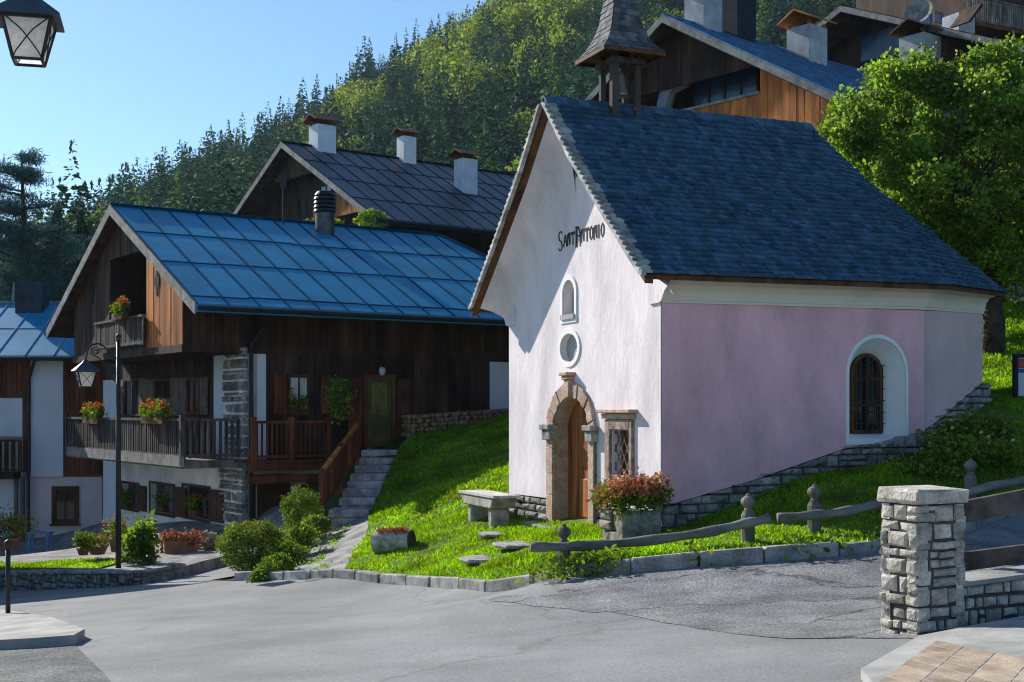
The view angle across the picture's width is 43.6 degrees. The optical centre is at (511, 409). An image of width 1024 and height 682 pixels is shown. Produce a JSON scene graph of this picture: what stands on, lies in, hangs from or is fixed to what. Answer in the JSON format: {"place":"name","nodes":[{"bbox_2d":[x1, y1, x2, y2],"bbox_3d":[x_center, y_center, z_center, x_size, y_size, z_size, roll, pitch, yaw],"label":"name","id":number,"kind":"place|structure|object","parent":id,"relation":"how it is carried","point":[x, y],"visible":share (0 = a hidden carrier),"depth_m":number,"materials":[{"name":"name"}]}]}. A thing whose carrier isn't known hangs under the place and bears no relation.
{"place":"outdoors","nodes":[
{"label":"outdoors","id":0,"kind":"place"},
{"bbox_2d":[0,0,64,67],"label":"hanging lantern","id":1,"kind":"object","parent":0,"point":[31,28],"visible":1,"depth_m":6.90,"materials":[{"name":"black metal"}]},
{"bbox_2d":[0,609,84,649],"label":"pavement","id":2,"kind":"structure","parent":0,"point":[20,630],"depth_m":14.99,"materials":[{"name":"concrete"}]},
{"bbox_2d":[4,539,11,612],"bbox_3d":[-7.463,2.538,18.954,0.116,1.235,0.116,0,0,0],"label":"bollard","id":3,"kind":"object","parent":2,"relation":"on","point":[7,544],"visible":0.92,"depth_m":18.92,"materials":[{"name":"black metal"}]},
{"bbox_2d":[0,644,110,681],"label":"gravel verge","id":4,"kind":"structure","parent":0,"point":[70,663],"depth_m":12.52,"materials":[{"name":"grey gravel"}]},
{"bbox_2d":[0,506,303,582],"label":"terrace","id":5,"kind":"structure","parent":0,"point":[194,562],"depth_m":34.11,"materials":[{"name":"grey concrete"}]},
{"bbox_2d":[0,503,46,552],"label":"flower pot","id":6,"kind":"object","parent":5,"relation":"on","point":[9,528],"visible":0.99,"depth_m":27.41,"materials":[{"name":"ceramic"}]},
{"bbox_2d":[27,531,53,551],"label":"blue stool","id":7,"kind":"object","parent":5,"relation":"on","point":[48,540],"visible":0.8,"depth_m":41.84,"materials":[{"name":"paint"}]},
{"bbox_2d":[0,557,129,569],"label":"terrace lawn","id":8,"kind":"structure","parent":5,"relation":"on","point":[58,565],"depth_m":28.24,"materials":[{"name":"plant"}]},
{"bbox_2d":[67,530,97,554],"bbox_3d":[-9.551,2.962,28.599,0.575,0.582,0.584,0,0,-41],"label":"flower pot","id":9,"kind":"object","parent":8,"relation":"on","point":[83,549],"visible":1,"depth_m":28.53,"materials":[{"name":"ceramic"}]},
{"bbox_2d":[71,531,114,554],"bbox_3d":[-9.432,3.016,29.069,1.146,0.528,1.118,0,0,0],"label":"flower pot","id":10,"kind":"object","parent":8,"relation":"on","point":[99,548],"visible":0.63,"depth_m":28.86,"materials":[{"name":"ceramic"}]},
{"bbox_2d":[99,513,130,551],"bbox_3d":[-8.727,2.707,28.216,0.801,0.862,0.643,0,0,-40],"label":"flower pot","id":11,"kind":"object","parent":8,"relation":"on","point":[112,542],"visible":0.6,"depth_m":28.09,"materials":[{"name":"ceramic"}]},
{"bbox_2d":[115,509,162,564],"bbox_3d":[-7.909,2.707,27.154,1.000,1.223,0.909,0,0,0],"label":"tall leafy plant","id":12,"kind":"object","parent":5,"relation":"on","point":[140,543],"visible":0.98,"depth_m":26.97,"materials":[{"name":"green plant"}]},
{"bbox_2d":[159,527,204,553],"bbox_3d":[-7.600,3.098,29.281,1.183,0.780,0.571,0,0,-5],"label":"flower pot","id":13,"kind":"object","parent":5,"relation":"on","point":[181,542],"visible":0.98,"depth_m":29.16,"materials":[{"name":"ceramic"}]},
{"bbox_2d":[199,529,219,550],"bbox_3d":[-6.998,3.124,29.595,0.625,0.708,0.595,0,0,41],"label":"flower pot","id":14,"kind":"object","parent":5,"relation":"on","point":[208,545],"visible":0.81,"depth_m":29.50,"materials":[{"name":"ceramic"}]},
{"bbox_2d":[0,0,493,236],"label":"sky","id":15,"kind":"structure","parent":0,"point":[125,80],"materials":[{"name":"blue"}]},
{"bbox_2d":[292,513,369,570],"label":"footpath","id":16,"kind":"structure","parent":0,"point":[355,533],"depth_m":25.68,"materials":[{"name":"concrete"}]},
{"bbox_2d":[213,440,698,579],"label":"ground","id":17,"kind":"structure","parent":0,"point":[333,502],"depth_m":33.63,"materials":[{"name":"soil"}]},
{"bbox_2d":[0,147,91,300],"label":"pine tree","id":18,"kind":"object","parent":17,"relation":"on","point":[19,239],"visible":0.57,"depth_m":61.32,"materials":[{"name":"green plant"}]},
{"bbox_2d":[32,202,77,300],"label":"spruce","id":19,"kind":"object","parent":17,"relation":"on","point":[53,222],"visible":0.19,"depth_m":74.68,"materials":[{"name":"green plant"}]},
{"bbox_2d":[0,282,122,541],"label":"chalet","id":20,"kind":"object","parent":17,"relation":"on","point":[44,478],"visible":0.52,"depth_m":45.00,"materials":[{"name":"white paint"}]},
{"bbox_2d":[49,486,80,525],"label":"window","id":21,"kind":"structure","parent":20,"relation":"in","point":[64,499],"depth_m":45.00,"materials":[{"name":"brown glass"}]},
{"bbox_2d":[71,210,91,265],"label":"spruce","id":22,"kind":"object","parent":17,"relation":"on","point":[78,229],"visible":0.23,"depth_m":80.05,"materials":[{"name":"green plant"}]},
{"bbox_2d":[0,562,185,589],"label":"terrace wall","id":23,"kind":"structure","parent":17,"relation":"on","point":[32,579],"depth_m":26.27,"materials":[{"name":"stone"}]},
{"bbox_2d":[71,333,120,567],"bbox_3d":[-8.629,1.054,26.623,1.048,5.262,0.592,0,0,-17],"label":"street lamp","id":24,"kind":"object","parent":17,"relation":"on","point":[85,371],"visible":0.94,"depth_m":26.52,"materials":[{"name":"black metal"}]},
{"bbox_2d":[212,516,292,571],"bbox_3d":[-5.102,2.667,25.043,1.458,1.175,1.434,0,0,-40],"label":"flowering shrub","id":25,"kind":"object","parent":17,"relation":"on","point":[248,536],"visible":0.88,"depth_m":24.73,"materials":[{"name":"green plant"}]},
{"bbox_2d":[245,565,274,582],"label":"edging plant","id":26,"kind":"object","parent":17,"relation":"on","point":[259,573],"visible":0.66,"depth_m":22.79,"materials":[{"name":"green plant"}]},
{"bbox_2d":[253,552,299,570],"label":"edging plant","id":27,"kind":"object","parent":17,"relation":"on","point":[280,562],"visible":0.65,"depth_m":23.13,"materials":[{"name":"green plant"}]},
{"bbox_2d":[46,190,508,528],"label":"timber house","id":28,"kind":"structure","parent":17,"relation":"on","point":[232,329],"depth_m":36.52,"materials":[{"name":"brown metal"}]},
{"bbox_2d":[79,401,107,423],"bbox_3d":[-12.877,0.115,39.239,0.574,0.739,1.677,0,0,-37],"label":"flower box","id":29,"kind":"object","parent":28,"relation":"attached to","point":[92,413],"visible":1,"depth_m":38.90,"materials":[{"name":"green plant"}]},
{"bbox_2d":[108,295,131,320],"bbox_3d":[-11.256,-2.929,36.709,0.486,0.715,1.219,0,0,-35],"label":"flower box","id":30,"kind":"object","parent":28,"relation":"attached to","point":[121,305],"visible":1,"depth_m":36.50,"materials":[{"name":"green plant"}]},
{"bbox_2d":[121,488,133,509],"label":"flower box","id":31,"kind":"object","parent":28,"relation":"attached to","point":[126,497],"visible":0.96,"depth_m":41.68,"materials":[{"name":"green plant"}]},
{"bbox_2d":[121,480,138,512],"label":"window","id":32,"kind":"structure","parent":28,"relation":"in","point":[132,485],"depth_m":42.09,"materials":[{"name":"clear glass"}]},
{"bbox_2d":[124,379,138,415],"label":"window","id":33,"kind":"structure","parent":28,"relation":"in","point":[131,388],"depth_m":41.54,"materials":[{"name":"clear glass"}]},
{"bbox_2d":[138,397,173,425],"bbox_3d":[-9.682,0.044,34.732,0.544,0.830,1.980,0,0,-33],"label":"flower box","id":34,"kind":"object","parent":28,"relation":"attached to","point":[153,412],"visible":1,"depth_m":34.46,"materials":[{"name":"green plant"}]},
{"bbox_2d":[151,488,169,512],"bbox_3d":[-10.679,2.756,39.041,0.478,0.738,0.941,0,0,-33],"label":"flower box","id":35,"kind":"object","parent":28,"relation":"attached to","point":[163,501],"visible":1,"depth_m":38.91,"materials":[{"name":"green plant"}]},
{"bbox_2d":[149,481,174,517],"bbox_3d":[-10.675,2.755,39.431,0.270,1.025,2.260,0,0,-35],"label":"window","id":36,"kind":"structure","parent":28,"relation":"in","point":[168,487],"depth_m":39.48,"materials":[{"name":"clear glass"}]},
{"bbox_2d":[155,379,170,415],"bbox_3d":[-10.662,-0.367,39.167,0.070,1.126,1.401,0,0,-35],"label":"window","id":37,"kind":"structure","parent":28,"relation":"in","point":[162,386],"depth_m":39.14,"materials":[{"name":"clear glass"}]},
{"bbox_2d":[186,377,199,413],"bbox_3d":[-9.217,-0.394,37.096,0.070,1.067,1.005,0,0,-35],"label":"window","id":38,"kind":"structure","parent":28,"relation":"in","point":[192,383],"depth_m":37.10,"materials":[{"name":"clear glass"}]},
{"bbox_2d":[184,492,206,516],"bbox_3d":[-9.139,2.713,36.915,0.515,0.707,0.810,0,0,-28],"label":"flower box","id":39,"kind":"object","parent":28,"relation":"attached to","point":[193,504],"visible":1,"depth_m":36.77,"materials":[{"name":"green plant"}]},
{"bbox_2d":[181,483,210,522],"bbox_3d":[-9.059,2.696,37.113,0.270,1.043,2.206,0,0,-35],"label":"window","id":40,"kind":"structure","parent":28,"relation":"in","point":[204,510],"depth_m":37.06,"materials":[{"name":"clear glass"}]},
{"bbox_2d":[253,474,289,520],"bbox_3d":[-6.564,2.580,34.766,1.106,1.639,0.091,0,0,-35],"label":"cellar door","id":41,"kind":"structure","parent":28,"relation":"in","point":[269,494],"depth_m":34.71,"materials":[{"name":"wood"}]},
{"bbox_2d":[272,178,293,223],"bbox_3d":[-7.150,-6.455,40.000,0.701,1.560,0.100,0,0,0],"label":"aerial","id":42,"kind":"object","parent":28,"relation":"attached to","point":[283,184],"visible":0.93,"depth_m":39.98,"materials":[{"name":"metal"}]},
{"bbox_2d":[286,387,309,414],"bbox_3d":[-5.850,-0.229,35.035,0.654,0.765,0.472,0,0,-26],"label":"flower box","id":43,"kind":"object","parent":28,"relation":"attached to","point":[296,409],"visible":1,"depth_m":34.98,"materials":[{"name":"green plant"}]},
{"bbox_2d":[285,374,312,415],"bbox_3d":[-5.843,-0.388,35.166,0.769,1.161,0.140,0,0,-35],"label":"window","id":44,"kind":"structure","parent":28,"relation":"in","point":[300,383],"depth_m":35.18,"materials":[{"name":"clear glass"}]},
{"bbox_2d":[322,374,357,424],"bbox_3d":[-4.589,-0.263,34.039,0.930,1.374,0.769,0,0,-19],"label":"hanging plant","id":45,"kind":"object","parent":28,"relation":"attached to","point":[339,389],"visible":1,"depth_m":33.89,"materials":[{"name":"green plant"}]},
{"bbox_2d":[363,374,395,449],"bbox_3d":[-3.800,0.080,36.634,1.022,2.141,0.090,0,0,-35],"label":"front door","id":46,"kind":"structure","parent":28,"relation":"in","point":[379,391],"depth_m":36.62,"materials":[{"name":"green wood"}]},
{"bbox_2d":[267,537,310,569],"bbox_3d":[-4.245,2.772,24.468,0.835,0.691,0.747,0,0,-27],"label":"edging plant","id":47,"kind":"object","parent":17,"relation":"on","point":[287,546],"visible":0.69,"depth_m":24.38,"materials":[{"name":"green plant"}]},
{"bbox_2d":[279,484,323,541],"bbox_3d":[-4.677,2.361,28.478,1.043,1.420,1.062,0,0,0],"label":"clipped shrub","id":48,"kind":"object","parent":17,"relation":"on","point":[306,500],"visible":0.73,"depth_m":28.32,"materials":[{"name":"green plant"}]},
{"bbox_2d":[284,521,322,556],"bbox_3d":[-4.240,2.643,25.819,0.820,0.818,0.761,0,0,0],"label":"edging plant","id":49,"kind":"object","parent":17,"relation":"on","point":[300,535],"visible":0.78,"depth_m":25.71,"materials":[{"name":"green plant"}]},
{"bbox_2d":[298,514,333,539],"bbox_3d":[-4.178,2.523,27.215,0.772,0.630,0.777,0,0,-37],"label":"edging plant","id":50,"kind":"object","parent":17,"relation":"on","point":[314,520],"visible":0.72,"depth_m":27.11,"materials":[{"name":"green plant"}]},
{"bbox_2d":[299,521,357,569],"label":"weeds","id":51,"kind":"object","parent":17,"relation":"on","point":[319,559],"visible":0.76,"depth_m":24.52,"materials":[{"name":"green plant"}]},
{"bbox_2d":[329,448,398,527],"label":"stone stairs","id":52,"kind":"structure","parent":17,"relation":"on","point":[361,491],"depth_m":31.80,"materials":[{"name":"grey stone"}]},
{"bbox_2d":[319,422,358,516],"bbox_3d":[-4.246,1.472,31.650,0.130,2.307,4.045,0,0,5],"label":"stair railing","id":53,"kind":"object","parent":52,"relation":"on","point":[340,462],"visible":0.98,"depth_m":31.53,"materials":[{"name":"wood"}]},
{"bbox_2d":[233,113,515,254],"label":"slate roof house","id":54,"kind":"structure","parent":17,"relation":"on","point":[462,199],"depth_m":58.59,"materials":[{"name":"stone"}]},
{"bbox_2d":[352,208,389,227],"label":"vine plant","id":55,"kind":"object","parent":54,"relation":"on","point":[363,216],"visible":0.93,"depth_m":51.84,"materials":[{"name":"green plant"}]},
{"bbox_2d":[458,489,520,527],"bbox_3d":[-0.414,1.792,22.538,0.504,0.655,1.710,0,0,-23],"label":"stone bench","id":56,"kind":"object","parent":17,"relation":"on","point":[481,502],"visible":0.88,"depth_m":22.05,"materials":[{"name":"stone"}]},
{"bbox_2d":[234,511,1023,591],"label":"kerb","id":57,"kind":"structure","parent":17,"relation":"on","point":[759,554],"depth_m":15.25,"materials":[{"name":"grey stone"}]},
{"bbox_2d":[514,523,881,583],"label":"weeds","id":58,"kind":"object","parent":17,"relation":"on","point":[584,557],"visible":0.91,"depth_m":15.29,"materials":[{"name":"green plant"}]},
{"bbox_2d":[468,0,1008,530],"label":"chapel","id":59,"kind":"structure","parent":17,"relation":"on","point":[708,312],"depth_m":19.64,"materials":[{"name":"white paint"}]},
{"bbox_2d":[568,402,587,518],"bbox_3d":[1.180,0.849,20.734,0.124,2.084,1.334,0,0,-23],"label":"door","id":60,"kind":"structure","parent":59,"relation":"in","point":[577,446],"depth_m":21.00,"materials":[{"name":"brown wood"}]},
{"bbox_2d":[603,419,633,483],"bbox_3d":[1.602,0.635,19.102,0.090,0.990,0.914,0,0,-23],"label":"window stone","id":61,"kind":"structure","parent":59,"relation":"in","point":[610,424],"depth_m":19.22,"materials":[{"name":"stone"}]},
{"bbox_2d":[615,430,628,474],"bbox_3d":[1.745,0.650,19.141,0.156,0.720,0.654,0,0,-23],"label":"window","id":62,"kind":"structure","parent":59,"relation":"in","point":[624,434],"depth_m":19.28,"materials":[{"name":"grey glass"}]},
{"bbox_2d":[850,353,884,433],"bbox_3d":[5.457,-0.246,19.713,0.590,1.232,0.168,0,0,-23],"label":"side window","id":63,"kind":"structure","parent":59,"relation":"in","point":[866,370],"depth_m":19.69,"materials":[{"name":"black glass"}]},
{"bbox_2d":[512,0,1021,239],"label":"chalet","id":64,"kind":"object","parent":17,"relation":"on","point":[719,58],"visible":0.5,"depth_m":38.24,"materials":[{"name":"dark timber"},{"name":"blue-grey shingles"},{"name":"orange timber"}]},
{"bbox_2d":[692,66,759,106],"bbox_3d":[6.381,-9.709,38.245,0.130,1.144,2.540,0,0,-40],"label":"window","id":65,"kind":"structure","parent":64,"relation":"in","point":[745,81],"depth_m":38.19,"materials":[{"name":"glass"}]},
{"bbox_2d":[530,458,1023,575],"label":"log fence","id":66,"kind":"object","parent":17,"relation":"on","point":[814,514],"visible":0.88,"depth_m":15.72,"materials":[{"name":"grey wood"}]},
{"bbox_2d":[817,4,1023,111],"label":"chalet","id":67,"kind":"object","parent":17,"relation":"on","point":[857,38],"visible":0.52,"depth_m":46.92,"materials":[{"name":"wood"}]},
{"bbox_2d":[861,26,898,61],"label":"window","id":68,"kind":"structure","parent":67,"relation":"in","point":[873,44],"depth_m":47.64,"materials":[{"name":"glass"}]},
{"bbox_2d":[905,0,931,20],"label":"satellite dish","id":69,"kind":"object","parent":67,"relation":"on","point":[919,10],"visible":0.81,"depth_m":50.09,"materials":[{"name":"metal"}]},
{"bbox_2d":[876,485,968,634],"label":"stone pillar","id":70,"kind":"structure","parent":17,"relation":"on","point":[921,551],"depth_m":9.94,"materials":[{"name":"grey stone"}]},
{"bbox_2d":[959,488,1023,570],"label":"plank fence","id":71,"kind":"object","parent":70,"relation":"attached to","point":[994,505],"depth_m":11.02,"materials":[{"name":"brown wood"}]},
{"bbox_2d":[856,0,1023,43],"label":"balcony house","id":72,"kind":"structure","parent":17,"relation":"on","point":[999,19],"depth_m":58.57,"materials":[{"name":"brown wood"}]},
{"bbox_2d":[963,565,1023,625],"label":"stone wall","id":73,"kind":"structure","parent":17,"relation":"on","point":[990,595],"depth_m":10.27,"materials":[{"name":"stone"}]},
{"bbox_2d":[1004,276,1023,303],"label":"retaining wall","id":74,"kind":"structure","parent":17,"relation":"on","point":[1020,287],"depth_m":31.15,"materials":[{"name":"stone"}]},
{"bbox_2d":[0,514,1023,681],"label":"road","id":75,"kind":"structure","parent":0,"point":[203,626],"depth_m":12.42,"materials":[{"name":"grey asphalt"}]},
{"bbox_2d":[345,301,1023,579],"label":"lawn","id":76,"kind":"structure","parent":0,"point":[1012,413],"depth_m":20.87,"materials":[{"name":"green plant"}]},
{"bbox_2d":[371,526,415,553],"bbox_3d":[-2.026,2.232,21.922,0.702,0.501,0.410,0,0,18],"label":"log planter","id":77,"kind":"object","parent":76,"relation":"on","point":[385,539],"visible":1,"depth_m":21.77,"materials":[{"name":"grey wood"}]},
{"bbox_2d":[460,554,490,563],"bbox_3d":[-0.470,2.218,18.991,0.615,0.050,0.751,0,0,0],"label":"stepping stone","id":78,"kind":"object","parent":76,"relation":"on","point":[478,559],"visible":0.65,"depth_m":18.80,"materials":[{"name":"stone"}]},
{"bbox_2d":[492,541,529,548],"bbox_3d":[0.090,2.034,19.216,0.729,0.050,0.732,0,0,-18],"label":"stepping stone","id":79,"kind":"object","parent":76,"relation":"on","point":[511,544],"visible":0.68,"depth_m":19.03,"materials":[{"name":"stone"}]},
{"bbox_2d":[584,466,674,539],"bbox_3d":[1.638,1.442,17.866,1.164,1.315,1.165,0,0,-25],"label":"stone planter","id":80,"kind":"object","parent":76,"relation":"on","point":[642,490],"visible":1,"depth_m":17.62,"materials":[{"name":"grey stone"}]},
{"bbox_2d":[813,30,1023,354],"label":"broadleaf tree","id":81,"kind":"object","parent":76,"relation":"on","point":[936,161],"visible":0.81,"depth_m":26.91,"materials":[{"name":"green plant"}]},
{"bbox_2d":[882,447,967,479],"bbox_3d":[5.999,0.921,18.203,1.178,0.795,1.140,0,0,-34],"label":"rose bush","id":82,"kind":"object","parent":76,"relation":"on","point":[919,463],"visible":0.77,"depth_m":18.02,"materials":[{"name":"green plant"}]},
{"bbox_2d":[916,402,1023,469],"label":"rose bush","id":83,"kind":"object","parent":76,"relation":"on","point":[988,442],"visible":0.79,"depth_m":18.37,"materials":[{"name":"green plant"}]},
{"bbox_2d":[1012,354,1023,397],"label":"info board","id":84,"kind":"object","parent":76,"relation":"on","point":[1017,375],"visible":0.63,"depth_m":22.00,"materials":[{"name":"black metal"}]},
{"bbox_2d":[489,525,1023,637],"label":"old road surface","id":85,"kind":"object","parent":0,"point":[830,598],"visible":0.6,"depth_m":13.52,"materials":[{"name":"grey asphalt"}]},
{"bbox_2d":[861,616,1023,681],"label":"paved corner","id":86,"kind":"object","parent":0,"point":[1005,636],"visible":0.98,"depth_m":8.70,"materials":[{"name":"concrete"}]},
{"bbox_2d":[879,640,1023,681],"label":"paving stones","id":87,"kind":"object","parent":86,"relation":"on","point":[953,674],"visible":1,"depth_m":7.83,"materials":[{"name":"beige stone"}]},
{"bbox_3d":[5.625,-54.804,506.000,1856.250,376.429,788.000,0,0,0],"label":"mountain","id":88,"kind":"structure","parent":0,"visible":0},
{"bbox_2d":[324,78,369,113],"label":"broadleaf tree","id":89,"kind":"object","parent":88,"relation":"on","point":[344,89],"visible":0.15,"depth_m":340.38,"materials":[{"name":"green plant"}]},
{"bbox_2d":[339,83,391,128],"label":"broadleaf tree","id":90,"kind":"object","parent":88,"relation":"on","point":[359,101],"visible":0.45,"depth_m":326.65,"materials":[{"name":"green plant"}]},
{"bbox_2d":[406,31,447,62],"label":"broadleaf tree","id":91,"kind":"object","parent":88,"relation":"on","point":[423,52],"visible":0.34,"depth_m":366.63,"materials":[{"name":"green plant"}]},
{"bbox_2d":[0,0,855,297],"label":"forest","id":92,"kind":"object","parent":88,"relation":"on","point":[492,126],"visible":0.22,"depth_m":248.57,"materials":[{"name":"green plant"}]},
{"bbox_2d":[414,73,449,111],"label":"broadleaf tree","id":93,"kind":"object","parent":88,"relation":"on","point":[422,91],"visible":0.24,"depth_m":316.85,"materials":[{"name":"green plant"}]},
{"bbox_2d":[423,28,474,68],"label":"broadleaf tree","id":94,"kind":"object","parent":88,"relation":"on","point":[437,49],"visible":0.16,"depth_m":346.39,"materials":[{"name":"green plant"}]},
{"bbox_2d":[430,12,471,55],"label":"broadleaf tree","id":95,"kind":"object","parent":88,"relation":"on","point":[451,37],"visible":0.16,"depth_m":365.05,"materials":[{"name":"green plant"}]},
{"bbox_2d":[423,73,485,115],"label":"broadleaf tree","id":96,"kind":"object","parent":88,"relation":"on","point":[455,86],"visible":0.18,"depth_m":283.95,"materials":[{"name":"green plant"}]},
{"bbox_2d":[439,48,478,87],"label":"broadleaf tree","id":97,"kind":"object","parent":88,"relation":"on","point":[449,69],"visible":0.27,"depth_m":325.55,"materials":[{"name":"green plant"}]},
{"bbox_2d":[444,56,480,86],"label":"broadleaf tree","id":98,"kind":"object","parent":88,"relation":"on","point":[457,74],"visible":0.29,"depth_m":321.34,"materials":[{"name":"green plant"}]},
{"bbox_2d":[449,18,499,49],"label":"broadleaf tree","id":99,"kind":"object","parent":88,"relation":"on","point":[474,30],"visible":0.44,"depth_m":358.73,"materials":[{"name":"green plant"}]},
{"bbox_2d":[462,57,509,102],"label":"broadleaf tree","id":100,"kind":"object","parent":88,"relation":"on","point":[478,72],"visible":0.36,"depth_m":302.13,"materials":[{"name":"green plant"}]},
{"bbox_2d":[487,0,542,48],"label":"broadleaf tree","id":101,"kind":"object","parent":88,"relation":"on","point":[507,17],"visible":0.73,"depth_m":349.75,"materials":[{"name":"green plant"}]},
{"bbox_2d":[497,43,550,93],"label":"broadleaf tree","id":102,"kind":"object","parent":88,"relation":"on","point":[518,61],"visible":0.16,"depth_m":301.30,"materials":[{"name":"green plant"}]},
{"bbox_2d":[503,2,545,43],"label":"broadleaf tree","id":103,"kind":"object","parent":88,"relation":"on","point":[524,15],"visible":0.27,"depth_m":354.92,"materials":[{"name":"green plant"}]},
{"bbox_2d":[506,30,557,62],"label":"broadleaf tree","id":104,"kind":"object","parent":88,"relation":"on","point":[520,47],"visible":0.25,"depth_m":319.15,"materials":[{"name":"green plant"}]},
{"bbox_2d":[525,0,579,45],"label":"broadleaf tree","id":105,"kind":"object","parent":88,"relation":"on","point":[549,5],"visible":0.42,"depth_m":338.61,"materials":[{"name":"green plant"}]},
{"bbox_2d":[534,18,587,70],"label":"broadleaf tree","id":106,"kind":"object","parent":88,"relation":"on","point":[561,36],"visible":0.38,"depth_m":313.71,"materials":[{"name":"green plant"}]},
{"bbox_2d":[538,4,585,50],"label":"broadleaf tree","id":107,"kind":"object","parent":88,"relation":"on","point":[568,12],"visible":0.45,"depth_m":330.77,"materials":[{"name":"green plant"}]},
{"bbox_2d":[569,0,602,33],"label":"broadleaf tree","id":108,"kind":"object","parent":88,"relation":"on","point":[588,3],"visible":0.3,"depth_m":331.40,"materials":[{"name":"green plant"}]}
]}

